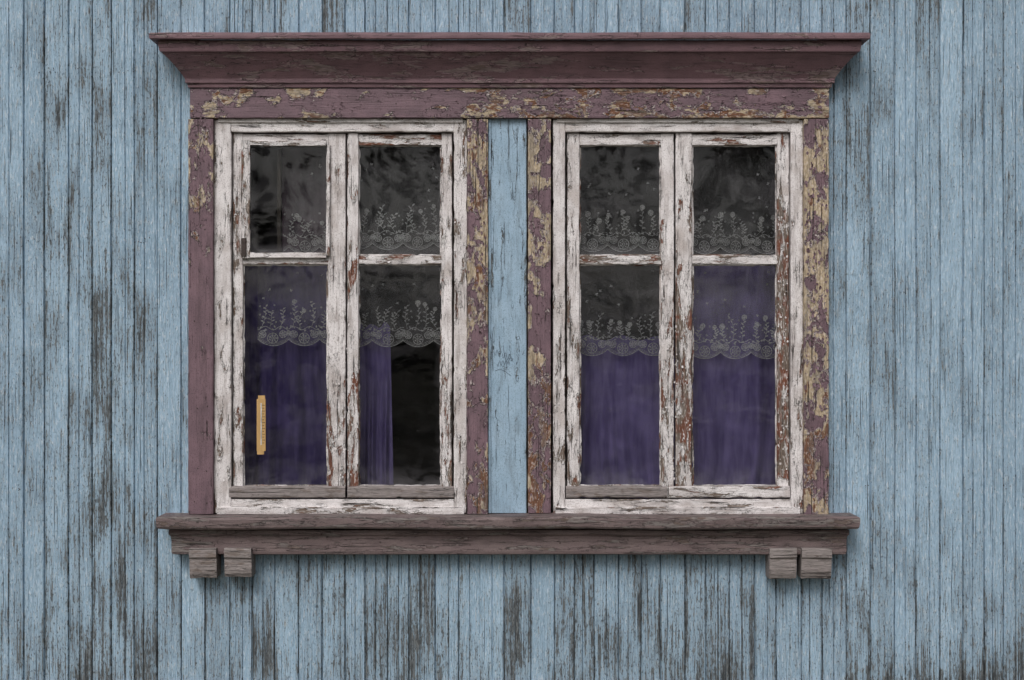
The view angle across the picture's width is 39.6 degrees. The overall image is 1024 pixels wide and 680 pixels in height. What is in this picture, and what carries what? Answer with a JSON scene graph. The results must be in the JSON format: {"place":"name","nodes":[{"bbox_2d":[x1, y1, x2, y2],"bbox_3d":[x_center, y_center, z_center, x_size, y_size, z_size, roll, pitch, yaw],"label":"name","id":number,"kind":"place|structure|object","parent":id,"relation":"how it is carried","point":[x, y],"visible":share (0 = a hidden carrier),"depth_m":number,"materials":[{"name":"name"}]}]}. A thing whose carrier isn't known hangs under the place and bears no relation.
{"place":"outdoors","nodes":[
{"label":"outdoors","id":0,"kind":"place"},
{"bbox_2d":[231,123,453,146],"bbox_3d":[-0.678,-0.828,5.732,0.891,0.100,0.133,0,0,0],"label":"window frame","id":1,"kind":"structure","parent":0,"point":[402,134],"depth_m":5.68,"materials":[{"name":"white wood"}]},
{"bbox_2d":[359,146,360,254],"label":"putty","id":2,"kind":"object","parent":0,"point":[359,198],"visible":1,"depth_m":5.70,"materials":[{"name":"white paint"}]},
{"bbox_3d":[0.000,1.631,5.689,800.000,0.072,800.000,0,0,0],"label":"ground","id":3,"kind":"structure","parent":0,"visible":0},
{"bbox_3d":[0.000,1.690,5.904,10.400,0.420,0.370,0,0,0],"label":"foundation","id":4,"kind":"object","parent":3,"relation":"on","visible":0},
{"bbox_2d":[0,0,1023,679],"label":"planks","id":5,"kind":"object","parent":4,"relation":"on","point":[926,300],"visible":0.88,"depth_m":5.69,"materials":[{"name":"wood"}]},
{"bbox_2d":[189,547,220,577],"bbox_3d":[-1.216,0.879,5.638,0.107,0.121,0.103,0,0,0],"label":"bracket","id":6,"kind":"object","parent":5,"relation":"attached to","point":[204,562],"visible":0.94,"depth_m":5.60,"materials":[{"name":"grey wood"}]},
{"bbox_2d":[224,547,255,576],"bbox_3d":[-1.079,0.876,5.638,0.107,0.116,0.103,0,0,0],"label":"bracket","id":7,"kind":"object","parent":5,"relation":"attached to","point":[240,562],"visible":0.94,"depth_m":5.60,"materials":[{"name":"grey wood"}]},
{"bbox_2d":[168,529,848,554],"bbox_3d":[-0.012,0.803,5.645,2.682,0.110,0.087,0,0,0],"label":"sill apron","id":8,"kind":"object","parent":7,"relation":"on","point":[505,542],"visible":0.97,"depth_m":5.61,"materials":[{"name":"paint"}]},
{"bbox_2d":[156,513,859,529],"bbox_3d":[-0.016,0.720,5.620,2.751,0.067,0.138,0,0,0],"label":"window sill","id":9,"kind":"structure","parent":8,"relation":"on","point":[187,521],"depth_m":5.55,"materials":[{"name":"paint"}]},
{"bbox_2d":[188,119,214,513],"bbox_3d":[-1.236,-0.093,5.671,0.101,1.568,0.055,0,0,0],"label":"casing","id":10,"kind":"object","parent":9,"relation":"on","point":[201,388],"visible":1,"depth_m":5.64,"materials":[{"name":"purple paint"}]},
{"bbox_2d":[217,506,463,514],"bbox_3d":[-0.682,0.679,5.681,0.982,0.032,0.056,0,0,0],"label":"frame bottom lip","id":11,"kind":"object","parent":9,"relation":"on","point":[344,510],"visible":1,"depth_m":5.65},
{"bbox_2d":[231,497,453,506],"bbox_3d":[-0.675,0.659,5.731,0.886,0.049,0.135,0,0,0],"label":"frame bottom","id":12,"kind":"object","parent":9,"relation":"on","point":[344,502],"visible":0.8,"depth_m":5.66,"materials":[{"name":"white paint"}]},
{"bbox_2d":[214,120,233,512],"bbox_3d":[-1.153,-0.094,5.732,0.070,1.565,0.134,0,0,0],"label":"frame","id":13,"kind":"object","parent":12,"relation":"on","point":[223,341],"visible":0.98,"depth_m":5.67,"materials":[{"name":"white paint"}]},
{"bbox_2d":[244,265,326,484],"bbox_3d":[-0.939,0.186,5.856,0.461,1.069,0.044,0,0,1],"label":"purple curtain","id":14,"kind":"object","parent":13,"relation":"hanging from","point":[287,379],"visible":0.61,"depth_m":5.86,"materials":[{"name":"fabric"}]},
{"bbox_2d":[233,134,244,485],"bbox_3d":[-1.095,-0.097,5.704,0.042,1.457,0.039,0,0,0],"label":"stile","id":15,"kind":"object","parent":12,"relation":"on","point":[238,372],"visible":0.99,"depth_m":5.68,"materials":[{"name":"white paint"}]},
{"bbox_2d":[243,264,326,265],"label":"putty","id":16,"kind":"object","parent":15,"relation":"attached to","point":[286,265],"visible":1,"depth_m":5.70,"materials":[{"name":"white paint"}]},
{"bbox_2d":[243,256,327,264],"bbox_3d":[-0.906,-0.320,5.703,0.341,0.038,0.032,0,0,0],"label":"muntin","id":17,"kind":"object","parent":15,"relation":"attached to","point":[284,261],"visible":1,"depth_m":5.69,"materials":[{"name":"white paint"}]},
{"bbox_2d":[245,484,327,486],"bbox_3d":[-0.906,0.605,5.705,0.341,0.048,0.037,0,0,0],"label":"rail bottom","id":18,"kind":"object","parent":12,"relation":"on","point":[285,485],"visible":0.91,"depth_m":5.69,"materials":[{"name":"grey wood"}]},
{"bbox_2d":[243,266,244,485],"bbox_3d":[-1.076,0.141,5.700,0.012,0.891,0.008,0,0,0],"label":"putty","id":19,"kind":"object","parent":18,"relation":"on","point":[244,375],"visible":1,"depth_m":5.70,"materials":[{"name":"white paint"}]},
{"bbox_2d":[261,484,310,485],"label":"putty","id":20,"kind":"object","parent":18,"relation":"on","point":[293,485],"visible":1,"depth_m":5.70,"materials":[{"name":"white paint"}]},
{"bbox_2d":[326,265,328,484],"bbox_3d":[-0.739,0.141,5.700,0.012,0.891,0.008,0,0,0],"label":"putty","id":21,"kind":"object","parent":18,"relation":"on","point":[327,344],"visible":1,"depth_m":5.70,"materials":[{"name":"white paint"}]},
{"bbox_3d":[-0.909,0.141,5.705,0.349,0.897,0.002,0,0,0],"label":"glass pane","id":22,"kind":"object","parent":18,"relation":"on","visible":0},
{"bbox_2d":[257,395,265,453],"bbox_3d":[-1.004,0.340,5.694,0.036,0.236,0.009,0,0,0],"label":"thermometer","id":23,"kind":"object","parent":22,"relation":"attached to","point":[261,424],"visible":1,"depth_m":5.69,"materials":[{"name":"yellow wood"}]},
{"bbox_2d":[229,486,345,497],"bbox_3d":[-0.896,0.606,5.676,0.462,0.048,0.026,0,0,0],"label":"weather bar","id":24,"kind":"object","parent":12,"relation":"on","point":[286,492],"visible":1,"depth_m":5.66,"materials":[{"name":"grey wood"}]},
{"bbox_2d":[328,134,346,496],"bbox_3d":[-0.700,-0.096,5.704,0.072,1.456,0.039,0,0,0],"label":"window mullion","id":25,"kind":"object","parent":12,"relation":"on","point":[337,281],"visible":1,"depth_m":5.68,"materials":[{"name":"white paint"}]},
{"bbox_2d":[347,133,359,497],"bbox_3d":[-0.635,-0.097,5.702,0.047,1.456,0.044,0,0,0],"label":"stile meeting cover","id":26,"kind":"object","parent":12,"relation":"on","point":[353,311],"visible":1,"depth_m":5.68,"materials":[{"name":"white wood"}]},
{"bbox_2d":[359,484,440,486],"bbox_3d":[-0.448,0.605,5.705,0.333,0.048,0.037,0,0,0],"label":"rail bottom","id":27,"kind":"object","parent":12,"relation":"on","point":[398,485],"visible":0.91,"depth_m":5.69,"materials":[{"name":"grey wood"}]},
{"bbox_2d":[358,264,360,484],"bbox_3d":[-0.613,0.141,5.700,0.012,0.891,0.008,0,0,0],"label":"putty","id":28,"kind":"object","parent":27,"relation":"on","point":[359,376],"visible":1,"depth_m":5.70,"materials":[{"name":"white paint"}]},
{"bbox_2d":[439,265,441,483],"bbox_3d":[-0.284,0.141,5.700,0.013,0.891,0.009,0,0,0],"label":"putty","id":29,"kind":"object","parent":27,"relation":"on","point":[440,412],"visible":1,"depth_m":5.70,"materials":[{"name":"white paint"}]},
{"bbox_2d":[348,486,453,497],"bbox_3d":[-0.443,0.607,5.676,0.424,0.048,0.026,0,0,0],"label":"weather bar","id":30,"kind":"object","parent":12,"relation":"on","point":[401,491],"visible":1,"depth_m":5.66,"materials":[{"name":"grey wood"}]},
{"bbox_2d":[441,134,452,485],"bbox_3d":[-0.261,-0.097,5.704,0.044,1.457,0.039,0,0,0],"label":"stile","id":31,"kind":"object","parent":12,"relation":"on","point":[446,292],"visible":0.99,"depth_m":5.68,"materials":[{"name":"white paint"}]},
{"bbox_2d":[359,264,439,265],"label":"putty","id":32,"kind":"object","parent":31,"relation":"attached to","point":[401,265],"visible":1,"depth_m":5.70,"materials":[{"name":"white paint"}]},
{"bbox_2d":[359,254,440,255],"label":"putty","id":33,"kind":"object","parent":31,"relation":"attached to","point":[397,254],"visible":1,"depth_m":5.70,"materials":[{"name":"white paint"}]},
{"bbox_2d":[359,255,441,264],"bbox_3d":[-0.448,-0.320,5.703,0.333,0.038,0.032,0,0,0],"label":"muntin","id":34,"kind":"object","parent":31,"relation":"attached to","point":[412,260],"visible":1,"depth_m":5.69,"materials":[{"name":"white paint"}]},
{"bbox_2d":[439,146,441,254],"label":"putty","id":35,"kind":"object","parent":31,"relation":"attached to","point":[440,199],"visible":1,"depth_m":5.70,"materials":[{"name":"white paint"}]},
{"bbox_2d":[216,124,802,501],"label":"paint flakes","id":36,"kind":"object","parent":12,"relation":"on","point":[560,351],"visible":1,"depth_m":5.68,"materials":[{"name":"paint"}]},
{"bbox_2d":[454,120,467,512],"bbox_3d":[-0.205,-0.094,5.732,0.054,1.565,0.134,0,0,0],"label":"frame","id":37,"kind":"object","parent":9,"relation":"on","point":[460,360],"visible":0.92,"depth_m":5.67,"materials":[{"name":"white paint"}]},
{"bbox_2d":[452,134,454,498],"bbox_3d":[-0.242,-0.099,5.758,0.026,1.478,0.062,0,0,0],"label":"rebate","id":38,"kind":"object","parent":37,"relation":"attached to","point":[453,215],"visible":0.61,"depth_m":5.73,"materials":[{"name":"wood"}]},
{"bbox_2d":[467,119,487,513],"bbox_3d":[-0.137,-0.093,5.672,0.085,1.568,0.053,0,0,0],"label":"casing","id":39,"kind":"object","parent":9,"relation":"on","point":[477,430],"visible":1,"depth_m":5.65,"materials":[{"name":"purple paint"}]},
{"bbox_2d":[488,119,490,512],"bbox_3d":[-0.089,-0.096,5.680,0.013,1.568,0.038,0,0,0],"label":"edge strip","id":40,"kind":"object","parent":9,"relation":"on","point":[489,315],"visible":1,"depth_m":5.66,"materials":[{"name":"blue paint"}]},
{"bbox_2d":[491,119,526,512],"bbox_3d":[-0.016,-0.096,5.683,0.149,1.570,0.032,0,0,0],"label":"board","id":41,"kind":"object","parent":9,"relation":"on","point":[508,311],"visible":1,"depth_m":5.67,"materials":[{"name":"blue paint"}]},
{"bbox_2d":[494,347,512,375],"bbox_3d":[-0.034,0.082,5.666,0.077,0.124,0.001,0,0,0],"label":"pencil scribble","id":42,"kind":"object","parent":41,"relation":"attached to","point":[505,359],"visible":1,"depth_m":5.67,"materials":[{"name":"grey"}]},
{"bbox_2d":[528,119,550,512],"bbox_3d":[0.109,-0.095,5.672,0.093,1.564,0.054,0,0,0],"label":"casing","id":43,"kind":"object","parent":9,"relation":"on","point":[539,198],"visible":1,"depth_m":5.65,"materials":[{"name":"purple paint"}]},
{"bbox_2d":[552,120,564,512],"bbox_3d":[0.187,-0.094,5.732,0.050,1.565,0.134,0,0,0],"label":"frame","id":44,"kind":"object","parent":9,"relation":"on","point":[558,254],"visible":1,"depth_m":5.67,"materials":[{"name":"white paint"}]},
{"bbox_2d":[564,134,566,497],"bbox_3d":[0.222,-0.099,5.758,0.026,1.478,0.062,0,0,0],"label":"rebate","id":45,"kind":"object","parent":44,"relation":"attached to","point":[565,451],"visible":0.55,"depth_m":5.73,"materials":[{"name":"wood"}]},
{"bbox_2d":[580,335,674,485],"bbox_3d":[0.436,0.349,5.849,0.477,0.741,0.059,0,0,0],"label":"purple curtain","id":46,"kind":"object","parent":44,"relation":"hanging from","point":[620,409],"visible":0.48,"depth_m":5.85,"materials":[{"name":"fabric"}]},
{"bbox_2d":[565,123,790,146],"bbox_3d":[0.664,-0.827,5.732,0.903,0.100,0.133,0,0,0],"label":"window frame","id":47,"kind":"structure","parent":44,"relation":"on","point":[649,134],"depth_m":5.69,"materials":[{"name":"white paint"}]},
{"bbox_2d":[556,506,799,513],"bbox_3d":[0.660,0.679,5.681,0.970,0.032,0.056,0,0,0],"label":"frame bottom lip","id":48,"kind":"object","parent":9,"relation":"on","point":[697,510],"visible":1,"depth_m":5.65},
{"bbox_2d":[565,497,790,506],"bbox_3d":[0.661,0.659,5.731,0.898,0.050,0.135,0,0,0],"label":"frame bottom","id":49,"kind":"object","parent":9,"relation":"on","point":[678,502],"visible":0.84,"depth_m":5.66,"materials":[{"name":"white paint"}]},
{"bbox_2d":[566,134,579,485],"bbox_3d":[0.245,-0.097,5.704,0.052,1.457,0.040,0,0,0],"label":"stile","id":50,"kind":"object","parent":49,"relation":"on","point":[573,320],"visible":1,"depth_m":5.68,"materials":[{"name":"white paint"}]},
{"bbox_2d":[579,254,659,255],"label":"putty","id":51,"kind":"object","parent":50,"relation":"attached to","point":[623,255],"visible":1,"depth_m":5.70,"materials":[{"name":"white paint"}]},
{"bbox_2d":[579,255,660,264],"bbox_3d":[0.433,-0.319,5.703,0.327,0.038,0.032,0,0,0],"label":"muntin","id":52,"kind":"object","parent":50,"relation":"attached to","point":[615,260],"visible":1,"depth_m":5.69,"materials":[{"name":"white paint"}]},
{"bbox_2d":[581,264,659,265],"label":"putty","id":53,"kind":"object","parent":52,"relation":"attached to","point":[620,265],"visible":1,"depth_m":5.70,"materials":[{"name":"white paint"}]},
{"bbox_2d":[566,486,666,497],"bbox_3d":[0.416,0.606,5.676,0.402,0.048,0.027,0,0,0],"label":"weather bar","id":54,"kind":"object","parent":49,"relation":"on","point":[617,491],"visible":1,"depth_m":5.66,"materials":[{"name":"grey wood"}]},
{"bbox_2d":[579,484,660,496],"bbox_3d":[0.433,0.605,5.705,0.327,0.049,0.037,0,0,0],"label":"rail bottom","id":55,"kind":"object","parent":49,"relation":"on","point":[624,485],"visible":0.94,"depth_m":5.69,"materials":[{"name":"grey wood"}]},
{"bbox_2d":[579,264,581,484],"bbox_3d":[0.272,0.141,5.700,0.014,0.891,0.008,0,0,0],"label":"putty","id":56,"kind":"object","parent":55,"relation":"on","point":[580,440],"visible":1,"depth_m":5.70,"materials":[{"name":"white paint"}]},
{"bbox_2d":[580,484,655,485],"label":"putty","id":57,"kind":"object","parent":55,"relation":"on","point":[618,484],"visible":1,"depth_m":5.70,"materials":[{"name":"white paint"}]},
{"bbox_2d":[659,264,660,478],"bbox_3d":[0.595,0.141,5.700,0.014,0.891,0.008,0,0,0],"label":"putty","id":58,"kind":"object","parent":55,"relation":"on","point":[660,371],"visible":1,"depth_m":5.70,"materials":[{"name":"white paint"}]},
{"bbox_2d":[660,134,673,497],"bbox_3d":[0.621,-0.096,5.704,0.054,1.456,0.039,0,0,0],"label":"window mullion","id":59,"kind":"object","parent":49,"relation":"on","point":[667,248],"visible":1,"depth_m":5.68,"materials":[{"name":"white paint"}]},
{"bbox_2d":[674,133,691,485],"bbox_3d":[0.686,-0.097,5.702,0.067,1.456,0.044,0,0,0],"label":"stile meeting cover","id":60,"kind":"object","parent":49,"relation":"on","point":[683,217],"visible":1,"depth_m":5.68,"materials":[{"name":"white wood"}]},
{"bbox_2d":[691,146,693,255],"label":"putty","id":61,"kind":"object","parent":60,"relation":"attached to","point":[692,203],"visible":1,"depth_m":5.70,"materials":[{"name":"white paint"}]},
{"bbox_2d":[668,486,789,497],"bbox_3d":[0.866,0.606,5.676,0.482,0.048,0.027,0,0,0],"label":"weather bar","id":62,"kind":"object","parent":49,"relation":"on","point":[726,491],"visible":1,"depth_m":5.66,"materials":[{"name":"white paint"}]},
{"bbox_2d":[692,485,776,486],"bbox_3d":[0.890,0.606,5.705,0.341,0.048,0.037,0,0,0],"label":"rail bottom","id":63,"kind":"object","parent":49,"relation":"on","point":[736,485],"visible":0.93,"depth_m":5.69,"materials":[{"name":"grey wood"}]},
{"bbox_2d":[692,265,693,484],"bbox_3d":[0.723,0.141,5.700,0.013,0.891,0.008,0,0,0],"label":"putty","id":64,"kind":"object","parent":63,"relation":"on","point":[692,371],"visible":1,"depth_m":5.70,"materials":[{"name":"white paint"}]},
{"bbox_2d":[706,484,759,485],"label":"putty","id":65,"kind":"object","parent":63,"relation":"on","point":[739,485],"visible":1,"depth_m":5.70,"materials":[{"name":"white paint"}]},
{"bbox_2d":[775,274,776,478],"bbox_3d":[1.060,0.141,5.700,0.013,0.891,0.008,0,0,0],"label":"putty","id":66,"kind":"object","parent":63,"relation":"on","point":[775,370],"visible":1,"depth_m":5.70,"materials":[{"name":"white paint"}]},
{"bbox_2d":[775,134,788,497],"bbox_3d":[1.083,-0.097,5.704,0.050,1.457,0.039,0,0,0],"label":"stile","id":67,"kind":"object","parent":49,"relation":"on","point":[782,252],"visible":0.98,"depth_m":5.68,"materials":[{"name":"white paint"}]},
{"bbox_2d":[693,264,770,265],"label":"putty","id":68,"kind":"object","parent":67,"relation":"attached to","point":[730,265],"visible":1,"depth_m":5.70,"materials":[{"name":"white paint"}]},
{"bbox_2d":[692,255,776,264],"bbox_3d":[0.890,-0.320,5.703,0.341,0.037,0.032,0,0,0],"label":"muntin","id":69,"kind":"object","parent":67,"relation":"attached to","point":[741,260],"visible":1,"depth_m":5.69,"materials":[{"name":"white paint"}]},
{"bbox_2d":[693,254,775,255],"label":"putty","id":70,"kind":"object","parent":67,"relation":"attached to","point":[733,255],"visible":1,"depth_m":5.70,"materials":[{"name":"white paint"}]},
{"bbox_2d":[775,145,776,254],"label":"putty","id":71,"kind":"object","parent":67,"relation":"attached to","point":[775,198],"visible":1,"depth_m":5.70,"materials":[{"name":"white paint"}]},
{"bbox_2d":[788,120,802,512],"bbox_3d":[1.135,-0.094,5.732,0.050,1.565,0.134,0,0,0],"label":"frame","id":72,"kind":"object","parent":9,"relation":"on","point":[795,269],"visible":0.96,"depth_m":5.67,"materials":[{"name":"white paint"}]},
{"bbox_2d":[802,119,828,513],"bbox_3d":[1.208,-0.089,5.671,0.102,1.575,0.055,0,0,0],"label":"casing","id":73,"kind":"object","parent":9,"relation":"on","point":[815,470],"visible":0.99,"depth_m":5.64,"materials":[{"name":"purple paint"}]},
{"bbox_2d":[149,32,870,119],"bbox_3d":[-0.009,-1.054,5.605,2.797,0.348,0.188,0,0,0],"label":"window casing","id":74,"kind":"object","parent":5,"relation":"attached to","point":[295,103],"depth_m":5.64,"materials":[{"name":"brown wood"}]},
{"bbox_2d":[277,150,281,251],"bbox_3d":[-0.944,-0.563,5.771,0.018,0.413,0.015,0,0,0],"label":"curtain edge","id":75,"kind":"object","parent":74,"relation":"attached to","point":[279,201],"visible":1,"depth_m":5.76,"materials":[{"name":"black fabric"}]},
{"bbox_2d":[241,140,330,257],"bbox_3d":[-0.903,-0.562,5.676,0.356,0.471,0.014,0,0,0],"label":"vent sash","id":76,"kind":"object","parent":74,"relation":"attached to","point":[246,145],"visible":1,"depth_m":5.67,"materials":[{"name":"white paint"}]},
{"bbox_2d":[241,238,245,255],"bbox_3d":[-1.069,-0.370,5.670,0.021,0.072,0.014,0,0,0],"label":"hinge","id":77,"kind":"object","parent":76,"relation":"attached to","point":[243,246],"visible":1,"depth_m":5.66,"materials":[{"name":"metal"}]},
{"bbox_2d":[258,164,326,345],"bbox_3d":[-0.858,-0.415,5.789,0.355,0.880,0.024,0,0,-2],"label":"lace curtain","id":78,"kind":"object","parent":74,"relation":"hanging from","point":[295,242],"visible":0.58,"depth_m":5.79,"materials":[{"name":"grey fabric"}]},
{"bbox_2d":[360,322,393,484],"bbox_3d":[-0.576,0.323,5.850,0.181,0.794,0.040,0,0,0],"label":"purple curtain","id":79,"kind":"object","parent":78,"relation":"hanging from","point":[376,453],"visible":0.59,"depth_m":5.85,"materials":[{"name":"fabric"}]},
{"bbox_2d":[282,146,326,252],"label":"curtain","id":80,"kind":"object","parent":74,"relation":"hanging from","point":[304,188],"visible":0.59,"depth_m":5.89,"materials":[{"name":"fabric"}]},
{"bbox_2d":[218,118,462,122],"bbox_3d":[-0.682,-0.873,5.698,0.975,0.018,0.081,0,0,0],"label":"frame head lip","id":81,"kind":"object","parent":74,"relation":"attached to","point":[385,120],"visible":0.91,"depth_m":5.66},
{"bbox_2d":[347,163,441,346],"bbox_3d":[-0.438,-0.413,5.790,0.469,0.884,0.023,0,0,-1],"label":"lace curtain","id":82,"kind":"object","parent":74,"relation":"hanging from","point":[417,301],"visible":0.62,"depth_m":5.79,"materials":[{"name":"grey fabric"}]},
{"bbox_2d":[360,145,439,146],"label":"putty","id":83,"kind":"object","parent":74,"relation":"attached to","point":[400,146],"visible":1,"depth_m":5.70,"materials":[{"name":"white paint"}]},
{"bbox_2d":[158,40,861,88],"bbox_3d":[-0.009,-1.086,5.614,2.743,0.171,0.151,0,0,0],"label":"cornice crown","id":84,"kind":"object","parent":74,"relation":"attached to","point":[509,63],"visible":1,"depth_m":5.59,"materials":[{"name":"paint"}]},
{"bbox_2d":[191,92,828,495],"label":"paint flakes","id":85,"kind":"object","parent":74,"relation":"attached to","point":[817,386],"visible":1,"depth_m":5.64,"materials":[{"name":"paint"}]},
{"bbox_2d":[579,146,580,254],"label":"putty","id":86,"kind":"object","parent":74,"relation":"hanging from","point":[580,205],"visible":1,"depth_m":5.70,"materials":[{"name":"white paint"}]},
{"bbox_2d":[581,146,655,146],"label":"putty","id":87,"kind":"object","parent":74,"relation":"attached to","point":[622,146],"visible":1,"depth_m":5.70,"materials":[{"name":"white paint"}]},
{"bbox_2d":[579,166,674,355],"bbox_3d":[0.436,-0.399,5.790,0.481,0.929,0.024,0,0,0],"label":"lace curtain","id":88,"kind":"object","parent":74,"relation":"hanging from","point":[606,245],"visible":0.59,"depth_m":5.79,"materials":[{"name":"grey fabric"}]},
{"bbox_2d":[659,146,660,255],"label":"putty","id":89,"kind":"object","parent":74,"relation":"hanging from","point":[659,199],"visible":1,"depth_m":5.70,"materials":[{"name":"white paint"}]},
{"bbox_2d":[557,119,798,122],"bbox_3d":[0.660,-0.873,5.698,0.963,0.018,0.081,0,0,0],"label":"frame head lip","id":90,"kind":"object","parent":74,"relation":"attached to","point":[677,120],"visible":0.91,"depth_m":5.66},
{"bbox_2d":[693,174,774,358],"bbox_3d":[0.929,-0.393,5.791,0.489,0.941,0.026,0,0,0],"label":"lace curtain","id":91,"kind":"object","parent":74,"relation":"hanging from","point":[744,317],"visible":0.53,"depth_m":5.79,"materials":[{"name":"grey fabric"}]},
{"bbox_2d":[693,145,774,146],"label":"putty","id":92,"kind":"object","parent":74,"relation":"attached to","point":[733,146],"visible":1,"depth_m":5.70,"materials":[{"name":"white paint"}]},
{"bbox_2d":[11,67,1011,544],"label":"nail heads","id":93,"kind":"object","parent":5,"relation":"attached to","point":[479,231],"visible":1,"depth_m":5.64,"materials":[{"name":"grey metal"}]},
{"bbox_2d":[765,547,796,578],"bbox_3d":[1.067,0.880,5.638,0.108,0.125,0.103,0,0,0],"label":"bracket","id":94,"kind":"object","parent":5,"relation":"attached to","point":[780,563],"visible":0.94,"depth_m":5.60,"materials":[{"name":"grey wood"}]},
{"bbox_2d":[797,547,831,578],"bbox_3d":[1.199,0.880,5.638,0.119,0.123,0.103,0,0,0],"label":"bracket","id":95,"kind":"object","parent":5,"relation":"attached to","point":[814,562],"visible":0.94,"depth_m":5.60,"materials":[{"name":"grey wood"}]},
{"bbox_2d":[281,529,804,677],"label":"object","id":96,"kind":"object","parent":4,"relation":"on","point":[546,529],"visible":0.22,"depth_m":5.70,"materials":[{"name":"brown wood"}]},
{"bbox_2d":[488,120,545,529],"bbox_3d":[-0.012,-0.108,5.750,0.296,1.736,0.118,0,0,0],"label":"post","id":97,"kind":"object","parent":96,"relation":"on","point":[526,327],"visible":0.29,"depth_m":5.69,"materials":[{"name":"brown wood"}]},
{"bbox_2d":[275,0,800,31],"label":"plank wall","id":98,"kind":"structure","parent":97,"relation":"on","point":[435,14],"depth_m":5.70,"materials":[{"name":"blue wood"}]},
{"bbox_3d":[3.188,-0.335,5.755,4.024,3.630,0.108,0,0,0],"label":"right backing","id":99,"kind":"object","parent":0,"visible":0},
{"bbox_2d":[692,265,774,484],"bbox_3d":[0.934,0.185,5.848,0.502,1.069,0.054,0,0,0],"label":"purple curtain","id":100,"kind":"object","parent":99,"relation":"hanging from","point":[733,422],"visible":0.57,"depth_m":5.84,"materials":[{"name":"fabric"}]},
{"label":"room floor","id":101,"kind":"structure","parent":0,"visible":0},
{"bbox_2d":[250,142,774,513],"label":"wall","id":102,"kind":"structure","parent":101,"relation":"on","point":[727,181],"depth_m":9.69,"materials":[{"name":"glass"}]}
]}

